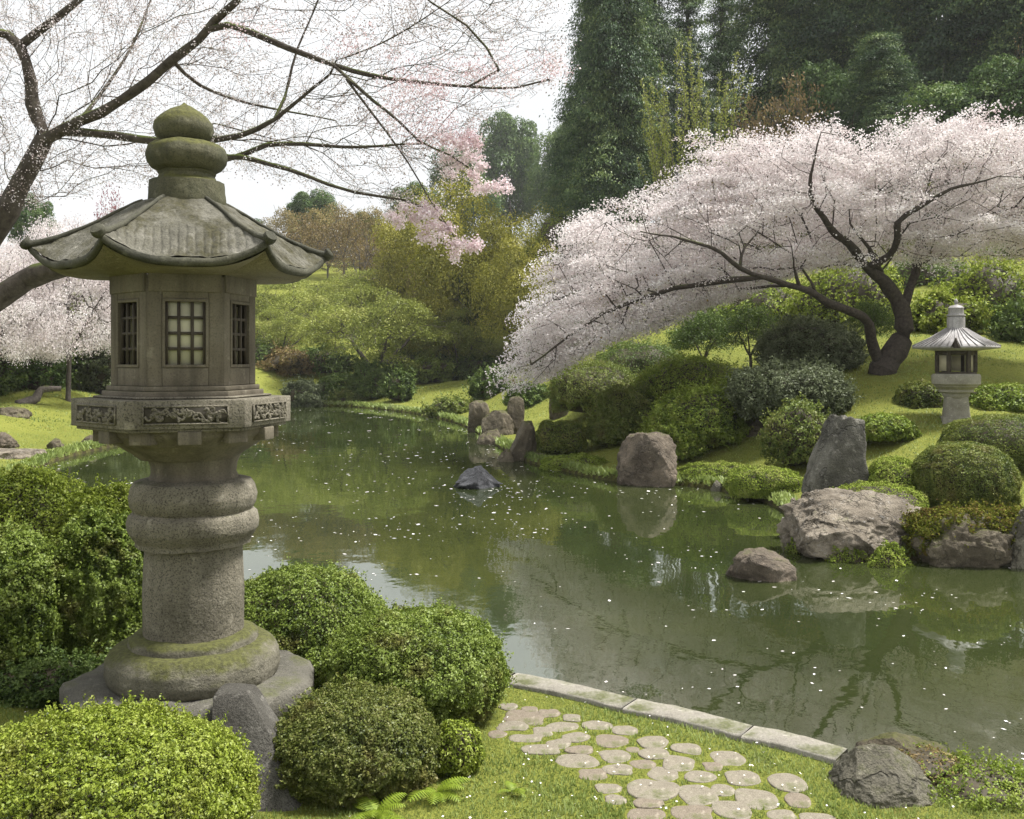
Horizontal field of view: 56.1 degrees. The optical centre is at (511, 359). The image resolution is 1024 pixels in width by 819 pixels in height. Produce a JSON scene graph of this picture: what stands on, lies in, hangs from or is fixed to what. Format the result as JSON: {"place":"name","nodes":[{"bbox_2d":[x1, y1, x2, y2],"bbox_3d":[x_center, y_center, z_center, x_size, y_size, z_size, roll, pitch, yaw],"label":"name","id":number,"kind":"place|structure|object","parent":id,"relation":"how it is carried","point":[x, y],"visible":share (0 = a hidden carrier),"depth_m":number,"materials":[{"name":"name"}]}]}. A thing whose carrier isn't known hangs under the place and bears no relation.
{"place":"outdoors","nodes":[
{"label":"outdoors","id":0,"kind":"place"},
{"bbox_2d":[0,0,1014,260],"label":"sky","id":1,"kind":"structure","parent":0,"point":[258,200],"materials":[{"name":"white"}]},
{"bbox_2d":[0,179,1023,818],"bbox_3d":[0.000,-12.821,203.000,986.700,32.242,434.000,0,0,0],"label":"ground","id":2,"kind":"structure","parent":0,"point":[714,453],"depth_m":20.42,"materials":[{"name":"plant"}]},
{"bbox_2d":[7,192,60,260],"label":"evergreen tree","id":3,"kind":"object","parent":2,"relation":"on","point":[23,219],"visible":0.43,"depth_m":79.20,"materials":[{"name":"green plant"}]},
{"bbox_2d":[0,518,73,670],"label":"clipped bush","id":4,"kind":"object","parent":2,"relation":"on","point":[30,616],"visible":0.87,"depth_m":6.53,"materials":[{"name":"green plant"}]},
{"bbox_2d":[0,235,81,367],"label":"cherry tree","id":5,"kind":"object","parent":2,"relation":"on","point":[4,274],"visible":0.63,"depth_m":32.72,"materials":[{"name":"pink plant"}]},
{"bbox_2d":[0,459,86,541],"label":"hedge mound","id":6,"kind":"object","parent":2,"relation":"on","point":[32,496],"visible":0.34,"depth_m":8.13,"materials":[{"name":"green plant"}]},
{"bbox_2d":[12,306,90,392],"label":"thicket","id":7,"kind":"object","parent":2,"relation":"on","point":[46,375],"visible":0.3,"depth_m":36.92,"materials":[{"name":"green plant"}]},
{"bbox_2d":[0,212,110,401],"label":"cherry tree","id":8,"kind":"object","parent":2,"relation":"on","point":[102,305],"visible":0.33,"depth_m":34.69,"materials":[{"name":"pink plant"}]},
{"bbox_2d":[0,639,111,709],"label":"undergrowth","id":9,"kind":"object","parent":2,"relation":"on","point":[37,682],"visible":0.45,"depth_m":6.19,"materials":[{"name":"green plant"}]},
{"bbox_2d":[41,473,134,545],"bbox_3d":[-3.445,1.682,8.025,1.186,1.463,1.137,0,0,0],"label":"hedge mound","id":10,"kind":"object","parent":2,"relation":"on","point":[95,496],"visible":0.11,"depth_m":7.93,"materials":[{"name":"green plant"}]},
{"bbox_2d":[65,313,110,393],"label":"thicket","id":11,"kind":"object","parent":2,"relation":"on","point":[95,372],"visible":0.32,"depth_m":39.98,"materials":[{"name":"green plant"}]},
{"bbox_2d":[50,501,143,659],"bbox_3d":[-3.041,1.717,7.127,0.963,1.369,0.993,0,0,0],"label":"clipped bush","id":12,"kind":"object","parent":2,"relation":"on","point":[103,556],"visible":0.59,"depth_m":6.81,"materials":[{"name":"green plant"}]},
{"bbox_2d":[0,690,267,818],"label":"clipped bush","id":13,"kind":"object","parent":2,"relation":"on","point":[129,759],"visible":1,"depth_m":4.06,"materials":[{"name":"green plant"}]},
{"bbox_2d":[19,103,333,722],"bbox_3d":[-2.013,0.383,5.900,1.825,3.928,1.594,0,0,-20],"label":"stone lantern","id":14,"kind":"object","parent":2,"relation":"on","point":[184,259],"visible":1,"depth_m":5.60,"materials":[{"name":"stone"}]},
{"bbox_2d":[212,683,302,811],"bbox_3d":[-1.334,2.100,5.122,0.643,0.580,0.570,0,0,0],"label":"prop stone","id":15,"kind":"object","parent":2,"relation":"on","point":[251,714],"visible":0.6,"depth_m":5.12,"materials":[{"name":"stone"}]},
{"bbox_2d":[255,337,319,376],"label":"hillside shrub","id":16,"kind":"object","parent":2,"relation":"on","point":[285,362],"visible":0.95,"depth_m":58.12,"materials":[{"name":"green plant"}]},
{"bbox_2d":[0,0,580,311],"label":"cherry tree","id":17,"kind":"object","parent":2,"relation":"on","point":[22,282],"visible":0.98,"depth_m":8.55,"materials":[{"name":"pink plant"}]},
{"bbox_2d":[255,305,329,349],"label":"maple tree","id":18,"kind":"object","parent":2,"relation":"on","point":[264,327],"visible":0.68,"depth_m":60.84,"materials":[{"name":"green plant"}]},
{"bbox_2d":[280,371,329,406],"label":"shrub","id":19,"kind":"object","parent":2,"relation":"on","point":[301,392],"visible":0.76,"depth_m":53.13,"materials":[{"name":"green plant"}]},
{"bbox_2d":[255,280,366,332],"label":"maple tree","id":20,"kind":"object","parent":2,"relation":"on","point":[306,301],"visible":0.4,"depth_m":68.17,"materials":[{"name":"green plant"}]},
{"bbox_2d":[283,188,340,232],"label":"evergreen tree","id":21,"kind":"object","parent":2,"relation":"on","point":[302,201],"visible":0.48,"depth_m":110.63,"materials":[{"name":"green plant"}]},
{"bbox_2d":[244,554,390,690],"bbox_3d":[-1.572,1.933,7.013,1.471,1.034,1.498,0,0,0],"label":"clipped bush","id":22,"kind":"object","parent":2,"relation":"on","point":[304,610],"visible":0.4,"depth_m":6.66,"materials":[{"name":"green plant"}]},
{"bbox_2d":[297,335,365,374],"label":"hillside shrub","id":23,"kind":"object","parent":2,"relation":"on","point":[337,363],"visible":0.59,"depth_m":59.18,"materials":[{"name":"green plant"}]},
{"bbox_2d":[316,205,368,273],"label":"twiggy tree","id":24,"kind":"object","parent":2,"relation":"on","point":[343,230],"visible":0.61,"depth_m":87.51,"materials":[{"name":"brown plant"}]},
{"bbox_2d":[305,267,404,307],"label":"maple tree","id":25,"kind":"object","parent":2,"relation":"on","point":[342,285],"visible":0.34,"depth_m":75.83,"materials":[{"name":"green plant"}]},
{"bbox_2d":[267,674,443,813],"bbox_3d":[-0.872,2.096,5.326,1.048,0.612,1.073,0,0,0],"label":"clipped bush","id":26,"kind":"object","parent":2,"relation":"on","point":[348,744],"visible":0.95,"depth_m":5.02,"materials":[{"name":"green plant"}]},
{"bbox_2d":[341,355,394,398],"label":"shrub","id":27,"kind":"object","parent":2,"relation":"on","point":[364,379],"visible":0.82,"depth_m":54.51,"materials":[{"name":"green plant"}]},
{"bbox_2d":[288,280,457,371],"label":"maple tree","id":28,"kind":"object","parent":2,"relation":"on","point":[343,317],"visible":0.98,"depth_m":55.41,"materials":[{"name":"green plant"}]},
{"bbox_2d":[377,362,422,402],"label":"shrub","id":29,"kind":"object","parent":2,"relation":"on","point":[400,385],"visible":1,"depth_m":52.16,"materials":[{"name":"green plant"}]},
{"bbox_2d":[361,182,446,303],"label":"round tree","id":30,"kind":"object","parent":2,"relation":"on","point":[402,237],"visible":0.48,"depth_m":72.37,"materials":[{"name":"green plant"}]},
{"bbox_2d":[314,595,516,726],"bbox_3d":[-0.625,1.961,6.230,1.330,0.798,1.327,0,0,0],"label":"clipped bush","id":31,"kind":"object","parent":2,"relation":"on","point":[450,662],"visible":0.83,"depth_m":5.88,"materials":[{"name":"green plant"}]},
{"bbox_2d":[397,347,460,382],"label":"hillside shrub","id":32,"kind":"object","parent":2,"relation":"on","point":[436,369],"visible":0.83,"depth_m":58.22,"materials":[{"name":"green plant"}]},
{"bbox_2d":[393,270,477,356],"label":"round tree","id":33,"kind":"object","parent":2,"relation":"on","point":[445,351],"visible":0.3,"depth_m":61.81,"materials":[{"name":"green plant"}]},
{"bbox_2d":[416,304,500,362],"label":"maple tree","id":34,"kind":"object","parent":2,"relation":"on","point":[462,331],"visible":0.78,"depth_m":60.15,"materials":[{"name":"green plant"}]},
{"bbox_2d":[435,717,485,781],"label":"sprouting shrub","id":35,"kind":"object","parent":2,"relation":"on","point":[461,752],"visible":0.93,"depth_m":5.27,"materials":[{"name":"green plant"}]},
{"bbox_2d":[426,146,505,235],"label":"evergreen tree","id":36,"kind":"object","parent":2,"relation":"on","point":[496,199],"visible":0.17,"depth_m":162.31,"materials":[{"name":"green plant"}]},
{"bbox_2d":[398,160,542,353],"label":"round tree","id":37,"kind":"object","parent":2,"relation":"on","point":[493,235],"visible":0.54,"depth_m":62.10,"materials":[{"name":"green plant"}]},
{"bbox_2d":[462,362,510,400],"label":"shrub","id":38,"kind":"object","parent":2,"relation":"on","point":[478,385],"visible":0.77,"depth_m":46.12,"materials":[{"name":"green plant"}]},
{"bbox_2d":[469,108,546,235],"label":"evergreen tree","id":39,"kind":"object","parent":2,"relation":"on","point":[511,149],"visible":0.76,"depth_m":171.27,"materials":[{"name":"green plant"}]},
{"bbox_2d":[0,191,1023,559],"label":"bank grass","id":40,"kind":"structure","parent":2,"relation":"on","point":[784,497],"depth_m":24.98,"materials":[{"name":"plant"}]},
{"bbox_2d":[466,222,570,364],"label":"round tree","id":41,"kind":"object","parent":2,"relation":"on","point":[501,311],"visible":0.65,"depth_m":55.14,"materials":[{"name":"green plant"}]},
{"bbox_2d":[523,124,563,216],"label":"evergreen tree","id":42,"kind":"object","parent":2,"relation":"on","point":[539,178],"visible":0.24,"depth_m":147.98,"materials":[{"name":"green plant"}]},
{"bbox_2d":[515,200,598,311],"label":"leafy shrub","id":43,"kind":"object","parent":2,"relation":"on","point":[547,228],"visible":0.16,"depth_m":62.73,"materials":[{"name":"green plant"}]},
{"bbox_2d":[535,113,579,227],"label":"cedar tree","id":44,"kind":"object","parent":2,"relation":"on","point":[553,197],"visible":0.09,"depth_m":84.55,"materials":[{"name":"plant"}]},
{"bbox_2d":[535,419,588,453],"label":"clipped bush","id":45,"kind":"object","parent":2,"relation":"on","point":[562,436],"visible":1,"depth_m":24.62,"materials":[{"name":"green plant"}]},
{"bbox_2d":[537,0,632,235],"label":"cedar tree","id":46,"kind":"object","parent":2,"relation":"on","point":[568,202],"visible":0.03,"depth_m":65.47,"materials":[{"name":"plant"}]},
{"bbox_2d":[541,352,640,415],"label":"azalea shrub","id":47,"kind":"object","parent":2,"relation":"on","point":[571,389],"visible":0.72,"depth_m":30.35,"materials":[{"name":"green plant"}]},
{"bbox_2d":[539,0,683,298],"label":"cedar tree","id":48,"kind":"object","parent":2,"relation":"on","point":[610,134],"visible":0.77,"depth_m":58.85,"materials":[{"name":"plant"}]},
{"bbox_2d":[581,397,646,446],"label":"azalea shrub","id":49,"kind":"object","parent":2,"relation":"on","point":[611,427],"visible":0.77,"depth_m":24.51,"materials":[{"name":"green plant"}]},
{"bbox_2d":[583,377,660,422],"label":"azalea shrub","id":50,"kind":"object","parent":2,"relation":"on","point":[625,398],"visible":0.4,"depth_m":25.13,"materials":[{"name":"green plant"}]},
{"bbox_2d":[585,333,690,380],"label":"azalea shrub","id":51,"kind":"object","parent":2,"relation":"on","point":[633,356],"visible":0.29,"depth_m":32.27,"materials":[{"name":"green plant"}]},
{"bbox_2d":[616,432,676,486],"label":"rock","id":52,"kind":"object","parent":2,"relation":"on","point":[646,459],"visible":0.94,"depth_m":19.79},
{"bbox_2d":[579,0,717,238],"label":"cedar tree","id":53,"kind":"object","parent":2,"relation":"on","point":[663,34],"visible":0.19,"depth_m":68.16,"materials":[{"name":"plant"}]},
{"bbox_2d":[627,779,679,800],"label":"paving stone","id":54,"kind":"object","parent":2,"relation":"on","point":[656,790],"visible":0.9,"depth_m":5.12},
{"bbox_2d":[630,404,711,463],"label":"azalea shrub","id":55,"kind":"object","parent":2,"relation":"on","point":[686,443],"visible":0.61,"depth_m":21.34,"materials":[{"name":"green plant"}]},
{"bbox_2d":[627,347,746,399],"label":"azalea shrub","id":56,"kind":"object","parent":2,"relation":"on","point":[667,375],"visible":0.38,"depth_m":25.37,"materials":[{"name":"green plant"}]},
{"bbox_2d":[637,377,753,449],"bbox_3d":[4.274,1.243,22.326,2.703,1.703,2.676,0,0,0],"label":"azalea shrub","id":57,"kind":"object","parent":2,"relation":"on","point":[717,421],"visible":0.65,"depth_m":21.63,"materials":[{"name":"green plant"}]},
{"bbox_2d":[636,26,755,303],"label":"willow","id":58,"kind":"object","parent":2,"relation":"on","point":[653,152],"visible":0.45,"depth_m":45.83,"materials":[{"name":"green plant"}]},
{"bbox_2d":[659,0,735,191],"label":"conifer tree","id":59,"kind":"object","parent":2,"relation":"on","point":[689,9],"visible":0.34,"depth_m":71.44,"materials":[{"name":"plant"}]},
{"bbox_2d":[668,309,739,357],"bbox_3d":[5.978,-0.406,30.023,2.337,2.604,2.275,0,0,-36],"label":"tree","id":60,"kind":"object","parent":2,"relation":"on","point":[709,323],"visible":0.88,"depth_m":29.77,"materials":[{"name":"green plant"}]},
{"bbox_2d":[695,0,756,165],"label":"conifer tree","id":61,"kind":"object","parent":2,"relation":"on","point":[713,18],"visible":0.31,"depth_m":74.50,"materials":[{"name":"plant"}]},
{"bbox_2d":[714,298,778,366],"bbox_3d":[6.982,-0.524,28.004,2.123,2.620,2.181,0,0,0],"label":"tree","id":62,"kind":"object","parent":2,"relation":"on","point":[758,320],"visible":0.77,"depth_m":27.79,"materials":[{"name":"green plant"}]},
{"bbox_2d":[485,100,1023,399],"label":"cherry tree","id":63,"kind":"object","parent":2,"relation":"on","point":[876,169],"visible":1,"depth_m":23.12,"materials":[{"name":"pink plant"}]},
{"bbox_2d":[710,275,816,328],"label":"leafy shrub","id":64,"kind":"object","parent":2,"relation":"on","point":[771,296],"visible":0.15,"depth_m":36.32,"materials":[{"name":"green plant"}]},
{"bbox_2d":[724,464,803,498],"bbox_3d":[4.706,2.253,17.831,1.494,0.643,1.148,0,0,0],"label":"moss mound","id":65,"kind":"object","parent":2,"relation":"on","point":[757,481],"visible":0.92,"depth_m":17.46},
{"bbox_2d":[698,0,854,202],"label":"cedar tree","id":66,"kind":"object","parent":2,"relation":"on","point":[766,11],"visible":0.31,"depth_m":65.04,"materials":[{"name":"plant"}]},
{"bbox_2d":[715,350,864,420],"bbox_3d":[6.254,0.560,21.981,3.358,1.605,3.329,0,0,0],"label":"grey shrub","id":67,"kind":"object","parent":2,"relation":"on","point":[756,390],"visible":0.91,"depth_m":20.98,"materials":[{"name":"green plant"}]},
{"bbox_2d":[751,391,830,466],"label":"shrub","id":68,"kind":"object","parent":2,"relation":"on","point":[791,431],"visible":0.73,"depth_m":18.91,"materials":[{"name":"green plant"}]},
{"bbox_2d":[741,70,842,238],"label":"twiggy tree","id":69,"kind":"object","parent":2,"relation":"on","point":[798,101],"visible":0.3,"depth_m":53.58,"materials":[{"name":"green plant"}]},
{"bbox_2d":[744,312,870,370],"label":"grey shrub","id":70,"kind":"object","parent":2,"relation":"on","point":[794,337],"visible":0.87,"depth_m":25.17,"materials":[{"name":"green plant"}]},
{"bbox_2d":[778,58,865,231],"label":"evergreen tree","id":71,"kind":"object","parent":2,"relation":"on","point":[818,78],"visible":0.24,"depth_m":54.86,"materials":[{"name":"green plant"}]},
{"bbox_2d":[801,414,868,492],"bbox_3d":[4.953,1.776,14.656,0.990,1.916,0.633,0,0,0],"label":"standing stone","id":72,"kind":"object","parent":2,"relation":"on","point":[837,457],"visible":0.6,"depth_m":14.42,"materials":[{"name":"stone"}]},
{"bbox_2d":[747,0,926,183],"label":"cedar tree","id":73,"kind":"object","parent":2,"relation":"on","point":[822,10],"visible":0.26,"depth_m":60.47,"materials":[{"name":"plant"}]},
{"bbox_2d":[774,246,904,322],"bbox_3d":[12.163,-2.421,34.622,5.041,3.362,5.039,0,0,0],"label":"leafy shrub","id":74,"kind":"object","parent":2,"relation":"on","point":[846,288],"visible":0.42,"depth_m":33.28,"materials":[{"name":"green plant"}]},
{"bbox_2d":[776,487,921,559],"bbox_3d":[4.589,2.319,12.953,1.878,1.096,1.464,0,0,0],"label":"rock","id":75,"kind":"object","parent":2,"relation":"on","point":[817,523],"visible":0.82,"depth_m":12.60,"materials":[{"name":"stone"}]},
{"bbox_2d":[829,480,930,507],"bbox_3d":[5.076,2.058,13.526,1.719,0.746,1.631,0,0,0],"label":"moss mound","id":76,"kind":"object","parent":75,"relation":"on","point":[899,491],"visible":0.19,"depth_m":13.35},
{"bbox_2d":[847,294,895,338],"bbox_3d":[9.934,-0.754,26.479,1.548,2.163,1.507,0,0,18],"label":"tree","id":77,"kind":"object","parent":2,"relation":"on","point":[876,315],"visible":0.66,"depth_m":26.25,"materials":[{"name":"green plant"}]},
{"bbox_2d":[823,30,944,234],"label":"cedar tree","id":78,"kind":"object","parent":2,"relation":"on","point":[884,75],"visible":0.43,"depth_m":51.26,"materials":[{"name":"plant"}]},
{"bbox_2d":[828,743,939,808],"bbox_3d":[1.981,2.276,5.127,0.590,0.379,0.438,0,0,0],"label":"rock","id":79,"kind":"object","parent":2,"relation":"on","point":[883,776],"visible":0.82,"depth_m":5.06,"materials":[{"name":"stone"}]},
{"bbox_2d":[858,412,922,441],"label":"shrub","id":80,"kind":"object","parent":2,"relation":"on","point":[883,426],"visible":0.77,"depth_m":18.56,"materials":[{"name":"green plant"}]},
{"bbox_2d":[867,455,923,499],"bbox_3d":[5.797,1.873,14.399,1.048,0.904,1.069,0,0,0],"label":"moss mound","id":81,"kind":"object","parent":2,"relation":"on","point":[897,470],"visible":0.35,"depth_m":14.19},
{"bbox_2d":[808,0,1008,189],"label":"cedar tree","id":82,"kind":"object","parent":2,"relation":"on","point":[923,56],"visible":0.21,"depth_m":57.87,"materials":[{"name":"plant"}]},
{"bbox_2d":[891,378,943,408],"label":"clipped bush","id":83,"kind":"object","parent":2,"relation":"on","point":[921,393],"visible":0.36,"depth_m":20.71,"materials":[{"name":"green plant"}]},
{"bbox_2d":[884,243,971,288],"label":"leafy shrub","id":84,"kind":"object","parent":2,"relation":"on","point":[903,271],"visible":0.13,"depth_m":38.29,"materials":[{"name":"green plant"}]},
{"bbox_2d":[898,744,961,785],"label":"rock","id":85,"kind":"object","parent":2,"relation":"on","point":[924,755],"visible":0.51,"depth_m":5.29,"materials":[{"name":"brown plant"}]},
{"bbox_2d":[864,65,998,223],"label":"evergreen tree","id":86,"kind":"object","parent":2,"relation":"on","point":[941,96],"visible":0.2,"depth_m":48.11,"materials":[{"name":"green plant"}]},
{"bbox_2d":[882,275,1006,334],"bbox_3d":[13.782,-1.575,31.080,3.748,2.466,3.751,0,0,0],"label":"leafy shrub","id":87,"kind":"object","parent":2,"relation":"on","point":[929,312],"visible":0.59,"depth_m":30.16,"materials":[{"name":"green plant"}]},
{"bbox_2d":[912,299,1000,423],"bbox_3d":[9.055,0.151,19.566,1.681,2.801,1.536,0,0,16],"label":"stone lantern","id":88,"kind":"object","parent":2,"relation":"on","point":[953,343],"visible":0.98,"depth_m":19.37,"materials":[{"name":"grey stone"}]},
{"bbox_2d":[891,0,1023,192],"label":"cedar tree","id":89,"kind":"object","parent":2,"relation":"on","point":[961,64],"visible":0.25,"depth_m":56.61,"materials":[{"name":"plant"}]},
{"bbox_2d":[911,512,1013,567],"bbox_3d":[5.777,2.481,12.269,1.329,1.076,0.797,0,0,0],"label":"rock","id":90,"kind":"object","parent":2,"relation":"on","point":[988,548],"visible":0.56,"depth_m":12.02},
{"bbox_2d":[899,494,1023,555],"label":"shrub","id":91,"kind":"object","parent":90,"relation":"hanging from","point":[923,518],"visible":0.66,"depth_m":12.27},
{"bbox_2d":[903,739,1023,815],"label":"flowering shrub","id":92,"kind":"object","parent":2,"relation":"on","point":[980,782],"visible":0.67,"depth_m":5.10,"materials":[{"name":"green plant"}]},
{"bbox_2d":[911,440,1022,508],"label":"clipped bush","id":93,"kind":"object","parent":2,"relation":"on","point":[962,472],"visible":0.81,"depth_m":13.40,"materials":[{"name":"green plant"}]},
{"bbox_2d":[929,243,1023,326],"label":"leafy shrub","id":94,"kind":"object","parent":2,"relation":"on","point":[988,279],"visible":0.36,"depth_m":31.37,"materials":[{"name":"green plant"}]},
{"bbox_2d":[936,413,1023,469],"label":"clipped bush","id":95,"kind":"object","parent":2,"relation":"on","point":[1006,436],"visible":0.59,"depth_m":15.80,"materials":[{"name":"green plant"}]},
{"bbox_2d":[944,0,1023,189],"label":"cedar tree","id":96,"kind":"object","parent":2,"relation":"on","point":[1007,35],"visible":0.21,"depth_m":54.59,"materials":[{"name":"plant"}]},
{"bbox_2d":[949,53,1023,217],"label":"evergreen tree","id":97,"kind":"object","parent":2,"relation":"on","point":[1008,89],"visible":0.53,"depth_m":47.13,"materials":[{"name":"green plant"}]},
{"bbox_2d":[969,381,1023,411],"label":"hedge","id":98,"kind":"object","parent":2,"relation":"on","point":[1006,396],"visible":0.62,"depth_m":20.56,"materials":[{"name":"green plant"}]},
{"bbox_2d":[978,281,1023,342],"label":"leafy shrub","id":99,"kind":"object","parent":2,"relation":"on","point":[1007,324],"visible":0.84,"depth_m":28.44,"materials":[{"name":"green plant"}]},
{"bbox_2d":[0,687,1023,818],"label":"lawn grass","id":100,"kind":"structure","parent":0,"point":[621,810],"depth_m":5.14,"materials":[{"name":"plant"}]},
{"bbox_2d":[37,406,1023,774],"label":"water","id":101,"kind":"structure","parent":0,"point":[651,630],"depth_m":11.06,"materials":[{"name":"liquid"}]},
{"bbox_2d":[726,547,796,581],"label":"rock","id":102,"kind":"object","parent":101,"relation":"in","point":[759,564],"visible":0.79,"depth_m":11.31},
{"bbox_2d":[855,732,954,758],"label":"rock","id":103,"kind":"object","parent":101,"relation":"in","point":[896,740],"visible":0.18,"depth_m":5.56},
{"bbox_2d":[508,673,635,712],"bbox_3d":[0.387,2.452,6.619,0.953,0.384,0.249,0,0,34],"label":"kerb stone","id":104,"kind":"object","parent":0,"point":[586,694],"visible":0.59,"depth_m":6.58,"materials":[{"name":"stone"}]},
{"bbox_2d":[622,699,752,741],"bbox_3d":[1.119,2.451,6.117,0.808,0.384,0.250,0,0,36],"label":"kerb stone","id":105,"kind":"object","parent":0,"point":[728,728],"visible":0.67,"depth_m":6.09,"materials":[{"name":"stone"}]},
{"bbox_2d":[741,726,847,764],"bbox_3d":[1.679,2.452,5.707,0.572,0.383,0.248,0,0,37],"label":"kerb stone","id":106,"kind":"object","parent":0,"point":[816,749],"visible":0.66,"depth_m":5.68,"materials":[{"name":"stone"}]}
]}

